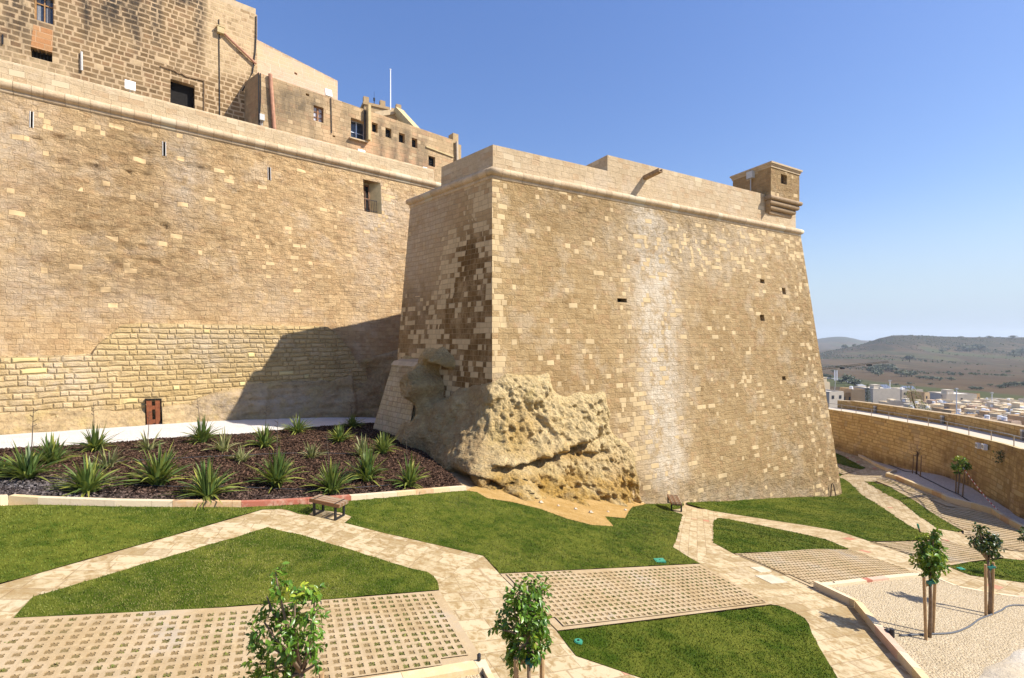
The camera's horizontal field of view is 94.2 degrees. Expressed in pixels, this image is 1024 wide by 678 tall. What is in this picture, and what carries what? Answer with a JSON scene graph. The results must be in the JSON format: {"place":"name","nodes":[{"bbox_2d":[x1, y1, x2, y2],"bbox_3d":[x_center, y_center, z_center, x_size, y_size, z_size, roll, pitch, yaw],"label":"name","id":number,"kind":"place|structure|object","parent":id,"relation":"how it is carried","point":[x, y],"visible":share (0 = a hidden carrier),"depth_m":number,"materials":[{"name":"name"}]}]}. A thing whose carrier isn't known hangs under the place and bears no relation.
{"place":"outdoors","nodes":[
{"label":"outdoors","id":0,"kind":"place"},
{"bbox_2d":[0,509,276,618],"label":"path","id":1,"kind":"structure","parent":0,"point":[16,595],"depth_m":8.90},
{"bbox_2d":[13,527,438,617],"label":"grass","id":2,"kind":"structure","parent":0,"point":[236,571],"depth_m":9.02,"materials":[{"name":"plant"}]},
{"bbox_2d":[0,590,477,677],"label":"paving","id":3,"kind":"structure","parent":0,"point":[370,636],"depth_m":7.00,"materials":[{"name":"concrete"}]},
{"bbox_2d":[268,509,482,582],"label":"path","id":4,"kind":"structure","parent":0,"point":[440,563],"depth_m":11.55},
{"bbox_2d":[309,494,348,520],"bbox_3d":[-4.959,4.557,12.904,0.879,0.582,0.515,0,0,10],"label":"slatted bench","id":5,"kind":"object","parent":4,"relation":"on","point":[330,501],"visible":1,"depth_m":12.77,"materials":[{"name":"brown wood"}]},
{"bbox_2d":[0,454,1023,677],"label":"ground","id":6,"kind":"structure","parent":0,"point":[467,482],"depth_m":12.58,"materials":[{"name":"stone"}]},
{"bbox_2d":[0,417,375,447],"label":"gravel","id":7,"kind":"structure","parent":6,"relation":"on","point":[131,433],"depth_m":23.14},
{"bbox_2d":[0,59,440,434],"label":"curtain wall","id":8,"kind":"structure","parent":6,"relation":"on","point":[179,260],"depth_m":27.32,"materials":[{"name":"stone"}]},
{"bbox_2d":[0,0,256,120],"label":"brick house","id":9,"kind":"structure","parent":8,"relation":"on","point":[166,50],"depth_m":30.94,"materials":[{"name":"stone"}]},
{"bbox_2d":[35,0,53,24],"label":"window","id":10,"kind":"structure","parent":9,"relation":"in","point":[44,9],"depth_m":28.19,"materials":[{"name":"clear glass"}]},
{"bbox_2d":[170,82,193,107],"bbox_3d":[-22.545,-16.317,32.520,1.068,2.147,0.871,0,0,0],"label":"window","id":11,"kind":"structure","parent":9,"relation":"in","point":[183,95],"depth_m":32.50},
{"bbox_2d":[218,19,219,114],"bbox_3d":[-20.591,-19.098,33.481,0.112,6.769,0.056,0,0,-39],"label":"wall cable","id":12,"kind":"object","parent":9,"relation":"attached to","point":[219,70],"depth_m":33.47,"materials":[{"name":"black metal"}]},
{"bbox_2d":[224,32,256,64],"bbox_3d":[-19.602,-20.926,34.162,2.306,1.685,0.183,0,0,-39],"label":"drain pipe","id":13,"kind":"object","parent":9,"relation":"attached to","point":[240,49],"visible":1,"depth_m":34.17,"materials":[{"name":"metal"}]},
{"bbox_2d":[242,16,256,90],"bbox_3d":[-19.125,-20.808,34.649,0.969,5.774,0.099,0,0,-39],"label":"wall cable","id":14,"kind":"object","parent":9,"relation":"attached to","point":[255,45],"depth_m":34.88,"materials":[{"name":"black metal"}]},
{"bbox_2d":[125,80,135,91],"bbox_3d":[-21.960,-14.444,27.371,0.480,0.810,0.380,0,0,-39],"label":"floodlight","id":15,"kind":"object","parent":8,"relation":"on","point":[130,86],"visible":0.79,"depth_m":27.31,"materials":[{"name":"white paint"}]},
{"bbox_2d":[145,398,161,424],"bbox_3d":[-19.360,4.091,25.685,0.716,1.817,0.975,0,0,-39],"label":"rusted door","id":16,"kind":"structure","parent":8,"relation":"attached to","point":[149,407],"depth_m":25.41,"materials":[{"name":"metal"}]},
{"bbox_2d":[146,401,151,424],"bbox_3d":[-19.253,4.125,25.269,0.273,1.679,0.196,0,0,-39],"label":"door leaf","id":17,"kind":"structure","parent":16,"relation":"in","point":[148,403],"depth_m":25.27,"materials":[{"name":"metal"}]},
{"bbox_2d":[155,400,159,423],"bbox_3d":[-18.979,4.126,25.493,0.214,1.648,0.193,0,0,-39],"label":"door leaf","id":18,"kind":"structure","parent":16,"relation":"in","point":[157,403],"depth_m":25.49,"materials":[{"name":"metal"}]},
{"bbox_2d":[257,40,337,99],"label":"rendered house","id":19,"kind":"structure","parent":8,"relation":"on","point":[277,64],"depth_m":38.40,"materials":[{"name":"paint"}]},
{"bbox_2d":[244,73,460,182],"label":"terrace house","id":20,"kind":"structure","parent":8,"relation":"on","point":[301,111],"depth_m":37.00,"materials":[{"name":"stone"}]},
{"bbox_2d":[258,72,260,124],"bbox_3d":[-17.593,-16.624,33.164,0.203,3.849,0.066,0,0,-39],"label":"wall cable","id":21,"kind":"object","parent":20,"relation":"attached to","point":[259,110],"depth_m":33.11,"materials":[{"name":"black metal"}]},
{"bbox_2d":[268,73,275,128],"bbox_3d":[-16.922,-16.645,33.603,0.535,4.024,0.253,0,0,-39],"label":"drain pipe","id":22,"kind":"object","parent":20,"relation":"attached to","point":[272,100],"visible":0.79,"depth_m":33.51,"materials":[{"name":"metal"}]},
{"bbox_2d":[314,106,322,122],"bbox_3d":[-14.697,-16.915,35.965,0.730,1.262,0.627,0,0,0],"label":"window","id":23,"kind":"structure","parent":20,"relation":"in","point":[318,112],"depth_m":35.95,"materials":[{"name":"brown wood"}]},
{"bbox_2d":[351,120,363,139],"bbox_3d":[-12.485,-16.545,38.091,1.047,1.776,0.872,0,0,0],"label":"window","id":24,"kind":"structure","parent":20,"relation":"in","point":[357,129],"depth_m":38.21,"materials":[{"name":"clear glass"}]},
{"bbox_2d":[360,96,404,120],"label":"crenellated turret","id":25,"kind":"object","parent":20,"relation":"on","point":[381,106],"visible":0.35,"depth_m":55.78,"materials":[{"name":"stone"}]},
{"bbox_2d":[374,106,418,127],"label":"church gable","id":26,"kind":"structure","parent":8,"relation":"on","point":[398,114],"depth_m":51.12,"materials":[{"name":"stone"}]},
{"bbox_2d":[0,422,461,500],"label":"bark mulch","id":27,"kind":"object","parent":6,"relation":"on","point":[291,446],"visible":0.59,"depth_m":16.80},
{"bbox_2d":[0,408,70,482],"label":"flax plant","id":28,"kind":"object","parent":27,"relation":"on","point":[26,467],"visible":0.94,"depth_m":12.60,"materials":[{"name":"green plant"}]},
{"bbox_2d":[32,432,81,463],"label":"flax plant","id":29,"kind":"object","parent":27,"relation":"on","point":[51,445],"visible":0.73,"depth_m":14.77,"materials":[{"name":"green plant"}]},
{"bbox_2d":[47,450,140,496],"bbox_3d":[-10.586,3.349,12.024,1.869,1.082,1.866,0,0,44],"label":"flax plant","id":30,"kind":"object","parent":27,"relation":"on","point":[86,480],"visible":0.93,"depth_m":11.82,"materials":[{"name":"green plant"}]},
{"bbox_2d":[67,402,122,452],"bbox_3d":[-15.045,3.184,17.194,1.669,1.796,1.795,0,0,0],"label":"flax plant","id":31,"kind":"object","parent":27,"relation":"on","point":[94,442],"visible":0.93,"depth_m":17.08,"materials":[{"name":"green plant"}]},
{"bbox_2d":[80,446,133,467],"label":"flax plant","id":32,"kind":"object","parent":27,"relation":"on","point":[114,459],"visible":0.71,"depth_m":14.66,"materials":[{"name":"green plant"}]},
{"bbox_2d":[130,412,165,451],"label":"flax plant","id":33,"kind":"object","parent":27,"relation":"on","point":[147,445],"visible":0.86,"depth_m":17.67,"materials":[{"name":"green plant"}]},
{"bbox_2d":[117,440,193,486],"bbox_3d":[-9.877,3.445,13.159,2.299,1.339,1.924,0,0,0],"label":"flax plant","id":34,"kind":"object","parent":27,"relation":"on","point":[158,472],"visible":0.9,"depth_m":13.05,"materials":[{"name":"green plant"}]},
{"bbox_2d":[0,477,386,489],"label":"irrigation hose","id":35,"kind":"object","parent":27,"relation":"on","point":[220,486],"visible":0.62,"depth_m":13.31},
{"bbox_2d":[158,456,248,509],"bbox_3d":[-8.136,3.709,12.820,2.043,1.184,2.057,0,0,22],"label":"flax plant","id":36,"kind":"object","parent":27,"relation":"on","point":[208,484],"visible":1,"depth_m":12.65,"materials":[{"name":"green plant"}]},
{"bbox_2d":[181,397,225,443],"bbox_3d":[-12.945,3.368,19.946,1.823,2.003,1.768,0,0,0],"label":"flax plant","id":37,"kind":"object","parent":27,"relation":"on","point":[202,434],"visible":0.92,"depth_m":19.83,"materials":[{"name":"green plant"}]},
{"bbox_2d":[202,427,241,453],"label":"flax plant","id":38,"kind":"object","parent":27,"relation":"on","point":[222,446],"visible":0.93,"depth_m":18.25,"materials":[{"name":"green plant"}]},
{"bbox_2d":[116,452,351,461],"bbox_3d":[-9.801,4.423,17.916,8.444,1.050,0.481,0,0,-39],"label":"irrigation hose","id":39,"kind":"object","parent":27,"relation":"on","point":[234,455],"visible":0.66,"depth_m":17.48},
{"bbox_2d":[229,444,253,463],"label":"flax plant","id":40,"kind":"object","parent":27,"relation":"on","point":[240,456],"visible":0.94,"depth_m":17.00,"materials":[{"name":"green plant"}]},
{"bbox_2d":[241,406,288,449],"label":"flax plant","id":41,"kind":"object","parent":27,"relation":"on","point":[263,438],"visible":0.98,"depth_m":19.75,"materials":[{"name":"green plant"}]},
{"bbox_2d":[244,421,309,491],"bbox_3d":[-7.181,3.507,14.530,1.973,2.134,1.900,0,0,43],"label":"flax plant","id":42,"kind":"object","parent":27,"relation":"on","point":[276,473],"visible":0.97,"depth_m":14.54,"materials":[{"name":"green plant"}]},
{"bbox_2d":[281,412,316,435],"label":"flax plant","id":43,"kind":"object","parent":27,"relation":"on","point":[298,427],"visible":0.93,"depth_m":23.48,"materials":[{"name":"green plant"}]},
{"bbox_2d":[297,441,328,458],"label":"flax plant","id":44,"kind":"object","parent":27,"relation":"on","point":[312,453],"visible":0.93,"depth_m":18.71,"materials":[{"name":"green plant"}]},
{"bbox_2d":[300,435,363,494],"bbox_3d":[-5.625,3.897,14.705,1.872,1.858,2.062,0,0,0],"label":"flax plant","id":45,"kind":"object","parent":27,"relation":"on","point":[331,483],"visible":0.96,"depth_m":14.74,"materials":[{"name":"green plant"}]},
{"bbox_2d":[325,422,356,442],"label":"flax plant","id":46,"kind":"object","parent":27,"relation":"on","point":[338,437],"visible":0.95,"depth_m":22.04,"materials":[{"name":"green plant"}]},
{"bbox_2d":[338,402,369,427],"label":"flax plant","id":47,"kind":"object","parent":27,"relation":"on","point":[353,422],"visible":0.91,"depth_m":26.33,"materials":[{"name":"green plant"}]},
{"bbox_2d":[347,432,375,456],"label":"flax plant","id":48,"kind":"object","parent":27,"relation":"on","point":[361,446],"visible":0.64,"depth_m":20.04,"materials":[{"name":"green plant"}]},
{"bbox_2d":[343,442,388,484],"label":"flax plant","id":49,"kind":"object","parent":27,"relation":"on","point":[367,471],"visible":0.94,"depth_m":16.57,"materials":[{"name":"green plant"}]},
{"bbox_2d":[368,432,401,453],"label":"flax plant","id":50,"kind":"object","parent":27,"relation":"on","point":[382,446],"visible":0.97,"depth_m":21.32,"materials":[{"name":"green plant"}]},
{"bbox_2d":[384,429,430,492],"bbox_3d":[-3.612,4.208,16.694,1.668,2.083,1.651,0,0,21],"label":"flax plant","id":51,"kind":"object","parent":27,"relation":"on","point":[409,478],"visible":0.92,"depth_m":16.61,"materials":[{"name":"green plant"}]},
{"bbox_2d":[0,485,465,506],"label":"bed kerb","id":52,"kind":"structure","parent":6,"relation":"on","point":[17,499],"depth_m":11.96,"materials":[{"name":"stone"}]},
{"bbox_2d":[238,561,330,677],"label":"citrus tree","id":53,"kind":"object","parent":6,"relation":"on","point":[290,659],"visible":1,"depth_m":5.27,"materials":[{"name":"green plant"}]},
{"bbox_2d":[0,490,698,582],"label":"grass","id":54,"kind":"structure","parent":6,"relation":"on","point":[501,536],"depth_m":12.67,"materials":[{"name":"plant"}]},
{"bbox_2d":[373,359,417,434],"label":"stone buttress","id":55,"kind":"structure","parent":6,"relation":"on","point":[394,413],"depth_m":25.86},
{"bbox_2d":[369,659,484,677],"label":"paving kerb","id":56,"kind":"structure","parent":6,"relation":"on","point":[463,669],"depth_m":7.06,"materials":[{"name":"stone"}]},
{"bbox_2d":[481,659,494,677],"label":"paving kerb","id":57,"kind":"structure","parent":6,"relation":"on","point":[487,672],"depth_m":7.23,"materials":[{"name":"stone"}]},
{"bbox_2d":[394,347,641,506],"bbox_3d":[-0.648,5.520,22.280,14.026,10.560,9.766,0,0,9],"label":"rock outcrop","id":58,"kind":"object","parent":6,"relation":"on","point":[529,437],"visible":0.49,"depth_m":22.18,"materials":[{"name":"stone"}]},
{"bbox_2d":[487,573,553,677],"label":"citrus tree","id":59,"kind":"object","parent":6,"relation":"on","point":[534,617],"visible":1,"depth_m":5.65,"materials":[{"name":"green plant"}]},
{"bbox_2d":[514,653,544,677],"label":"tree stakes","id":60,"kind":"object","parent":6,"relation":"on","point":[542,670],"visible":0.62,"depth_m":5.66,"materials":[{"name":"brown wood"}]},
{"bbox_2d":[397,145,841,503],"bbox_3d":[12.829,1.720,37.618,22.553,24.560,43.889,0,0,34],"label":"bastion","id":61,"kind":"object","parent":6,"relation":"on","point":[669,313],"visible":0.76,"depth_m":27.35,"materials":[{"name":"stone"}]},
{"bbox_2d":[730,161,802,218],"bbox_3d":[19.473,-11.035,36.555,4.315,3.870,3.629,0,0,-30],"label":"sentry box","id":62,"kind":"object","parent":61,"relation":"on","point":[776,184],"visible":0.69,"depth_m":35.05,"materials":[{"name":"stone"}]},
{"bbox_2d":[712,518,848,552],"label":"grass","id":63,"kind":"structure","parent":6,"relation":"on","point":[733,536],"depth_m":17.98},
{"bbox_2d":[687,474,940,540],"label":"grass","id":64,"kind":"structure","parent":6,"relation":"on","point":[851,510],"depth_m":26.61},
{"bbox_2d":[836,453,864,468],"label":"grass","id":65,"kind":"structure","parent":6,"relation":"on","point":[842,460],"depth_m":45.23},
{"bbox_2d":[813,581,928,677],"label":"gravel bed kerb","id":66,"kind":"structure","parent":6,"relation":"on","point":[909,664],"depth_m":10.50,"materials":[{"name":"stone"}]},
{"bbox_2d":[821,572,920,586],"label":"gravel bed kerb","id":67,"kind":"structure","parent":6,"relation":"on","point":[869,579],"depth_m":13.89,"materials":[{"name":"stone"}]},
{"bbox_2d":[858,454,894,470],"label":"kerb","id":68,"kind":"structure","parent":6,"relation":"on","point":[874,463],"depth_m":43.50,"materials":[{"name":"stone"}]},
{"bbox_2d":[865,481,961,531],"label":"grass","id":69,"kind":"structure","parent":6,"relation":"on","point":[921,511],"depth_m":28.64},
{"bbox_2d":[829,400,1023,518],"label":"rampart","id":70,"kind":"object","parent":6,"relation":"on","point":[881,437],"visible":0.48,"depth_m":38.40,"materials":[{"name":"stone"}]},
{"bbox_2d":[828,403,1023,445],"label":"railing","id":71,"kind":"object","parent":70,"relation":"on","point":[939,420],"visible":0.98,"depth_m":36.76,"materials":[{"name":"metal"}]},
{"bbox_2d":[831,576,1023,677],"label":"gravel","id":72,"kind":"structure","parent":6,"relation":"on","point":[976,649],"depth_m":11.66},
{"bbox_2d":[908,526,950,637],"bbox_3d":[9.404,5.479,10.632,0.895,2.611,0.773,0,0,0],"label":"citrus tree","id":73,"kind":"object","parent":72,"relation":"on","point":[934,562],"visible":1,"depth_m":10.62,"materials":[{"name":"green plant"}]},
{"bbox_2d":[922,573,936,640],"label":"tree stakes","id":74,"kind":"object","parent":72,"relation":"on","point":[925,583],"visible":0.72,"depth_m":10.52,"materials":[{"name":"brown wood"}]},
{"bbox_2d":[899,604,1023,636],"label":"irrigation hose","id":75,"kind":"object","parent":72,"relation":"on","point":[962,629],"visible":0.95,"depth_m":11.35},
{"bbox_2d":[965,522,1005,613],"bbox_3d":[12.671,6.171,12.699,1.118,2.519,0.627,0,0,-26],"label":"citrus tree","id":76,"kind":"object","parent":72,"relation":"on","point":[981,543],"visible":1,"depth_m":12.65,"materials":[{"name":"green plant"}]},
{"bbox_2d":[984,562,996,615],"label":"tree stakes","id":77,"kind":"object","parent":72,"relation":"on","point":[991,567],"visible":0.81,"depth_m":12.60,"materials":[{"name":"brown wood"}]},
{"bbox_2d":[886,473,1023,531],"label":"kerb","id":78,"kind":"structure","parent":6,"relation":"on","point":[996,513],"depth_m":29.19,"materials":[{"name":"stone"}]},
{"bbox_2d":[939,578,1023,597],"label":"gravel bed kerb","id":79,"kind":"structure","parent":6,"relation":"on","point":[983,590],"depth_m":14.49,"materials":[{"name":"stone"}]},
{"bbox_2d":[978,648,1023,677],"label":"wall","id":80,"kind":"structure","parent":6,"relation":"on","point":[1011,665],"depth_m":3.09,"materials":[{"name":"stone"}]},
{"bbox_2d":[438,556,638,677],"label":"path","id":81,"kind":"structure","parent":0,"point":[473,593],"depth_m":8.54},
{"bbox_2d":[467,486,644,525],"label":"sandy ground","id":82,"kind":"structure","parent":0,"point":[580,513],"depth_m":17.95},
{"bbox_2d":[236,0,1023,339],"label":"sky","id":83,"kind":"structure","parent":0,"point":[902,121],"materials":[{"name":"blue"}]},
{"bbox_2d":[501,564,770,629],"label":"paving","id":84,"kind":"structure","parent":0,"point":[587,598],"depth_m":10.83,"materials":[{"name":"concrete"}]},
{"bbox_2d":[673,507,718,563],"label":"path","id":85,"kind":"structure","parent":0,"point":[694,540],"depth_m":17.42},
{"bbox_2d":[667,494,681,511],"bbox_3d":[8.535,8.608,24.993,0.555,0.470,1.449,0,0,10],"label":"slatted bench","id":86,"kind":"object","parent":85,"relation":"on","point":[674,500],"visible":1,"depth_m":24.75,"materials":[{"name":"brown wood"}]},
{"bbox_2d":[557,605,836,677],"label":"grass","id":87,"kind":"structure","parent":0,"point":[770,641],"depth_m":8.89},
{"bbox_2d":[700,543,911,677],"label":"path","id":88,"kind":"structure","parent":0,"point":[850,644],"depth_m":11.08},
{"bbox_2d":[755,574,787,583],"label":"paving slab","id":89,"kind":"structure","parent":88,"relation":"in","point":[771,578],"depth_m":13.07,"materials":[{"name":"white stone"}]},
{"bbox_2d":[737,549,914,586],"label":"paving","id":90,"kind":"structure","parent":0,"point":[808,566],"depth_m":15.04,"materials":[{"name":"concrete"}]},
{"bbox_2d":[837,464,859,473],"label":"paving","id":91,"kind":"structure","parent":0,"point":[842,469],"depth_m":42.94,"materials":[{"name":"stone"}]},
{"bbox_2d":[713,511,1023,595],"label":"path","id":92,"kind":"structure","parent":0,"point":[890,555],"depth_m":18.30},
{"bbox_2d":[877,477,956,506],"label":"paving","id":93,"kind":"structure","parent":0,"point":[893,483],"depth_m":33.22,"materials":[{"name":"stone"}]},
{"bbox_2d":[817,335,1023,399],"bbox_3d":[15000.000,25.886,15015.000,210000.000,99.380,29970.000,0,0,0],"label":"hills","id":94,"kind":"structure","parent":0,"point":[998,363],"depth_m":1238.94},
{"bbox_2d":[825,389,843,409],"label":"town house","id":95,"kind":"structure","parent":94,"relation":"on","point":[833,396],"depth_m":175.72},
{"bbox_2d":[840,386,864,401],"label":"town house","id":96,"kind":"structure","parent":94,"relation":"on","point":[857,394],"depth_m":184.84,"materials":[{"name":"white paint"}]},
{"bbox_2d":[822,361,887,369],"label":"tower crane","id":97,"kind":"object","parent":94,"relation":"on","point":[868,364],"visible":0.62,"depth_m":167.42,"materials":[{"name":"metal"}]},
{"bbox_2d":[853,384,899,402],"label":"town house","id":98,"kind":"structure","parent":94,"relation":"on","point":[878,392],"depth_m":260.53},
{"bbox_2d":[889,398,911,405],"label":"town house","id":99,"kind":"structure","parent":94,"relation":"on","point":[898,402],"depth_m":231.31,"materials":[{"name":"white paint"}]},
{"bbox_2d":[891,387,922,399],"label":"town house","id":100,"kind":"structure","parent":94,"relation":"on","point":[902,393],"depth_m":275.50,"materials":[{"name":"white paint"}]},
{"bbox_2d":[904,385,931,409],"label":"feathery tree","id":101,"kind":"object","parent":94,"relation":"on","point":[911,393],"visible":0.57,"depth_m":61.93,"materials":[{"name":"green plant"}]},
{"bbox_2d":[907,391,929,401],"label":"town house","id":102,"kind":"structure","parent":94,"relation":"on","point":[924,396],"depth_m":264.36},
{"bbox_2d":[820,335,1023,375],"bbox_3d":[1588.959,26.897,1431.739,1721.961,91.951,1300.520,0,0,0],"label":"scrub","id":103,"kind":"object","parent":94,"relation":"on","point":[952,373],"visible":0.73,"depth_m":1684.58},
{"bbox_2d":[932,403,963,411],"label":"town house","id":104,"kind":"structure","parent":94,"relation":"on","point":[951,405],"depth_m":189.44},
{"bbox_2d":[927,389,976,401],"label":"town house","id":105,"kind":"structure","parent":94,"relation":"on","point":[948,394],"depth_m":284.95,"materials":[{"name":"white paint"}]},
{"bbox_2d":[981,415,1021,424],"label":"town house","id":106,"kind":"structure","parent":94,"relation":"on","point":[1003,419],"depth_m":137.50,"materials":[{"name":"white paint"}]},
{"bbox_2d":[988,411,1023,417],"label":"town house","id":107,"kind":"structure","parent":94,"relation":"on","point":[995,415],"depth_m":149.46,"materials":[{"name":"white paint"}]},
{"bbox_2d":[999,402,1023,411],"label":"town house","id":108,"kind":"structure","parent":94,"relation":"on","point":[1016,405],"depth_m":178.38,"materials":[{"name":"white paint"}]},
{"bbox_2d":[1007,414,1023,424],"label":"town house","id":109,"kind":"structure","parent":94,"relation":"on","point":[1018,417],"depth_m":140.69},
{"bbox_2d":[835,449,1023,559],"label":"path","id":110,"kind":"structure","parent":0,"point":[900,510],"depth_m":30.73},
{"bbox_2d":[872,540,1000,564],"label":"paving","id":111,"kind":"structure","parent":0,"point":[957,553],"depth_m":19.36,"materials":[{"name":"stone"}]},
{"bbox_2d":[872,460,1023,524],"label":"gravel","id":112,"kind":"structure","parent":0,"point":[972,495],"depth_m":32.93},
{"bbox_2d":[950,456,971,493],"bbox_3d":[29.126,8.880,30.890,1.338,2.658,0.781,0,0,-13],"label":"citrus tree","id":113,"kind":"object","parent":112,"relation":"on","point":[961,464],"visible":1,"depth_m":30.85,"materials":[{"name":"green plant"}]},
{"bbox_2d":[893,488,1023,550],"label":"paving","id":114,"kind":"structure","parent":0,"point":[964,520],"depth_m":26.02,"materials":[{"name":"stone"}]},
{"bbox_2d":[950,558,1023,581],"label":"grass","id":115,"kind":"structure","parent":0,"point":[1010,569],"depth_m":17.47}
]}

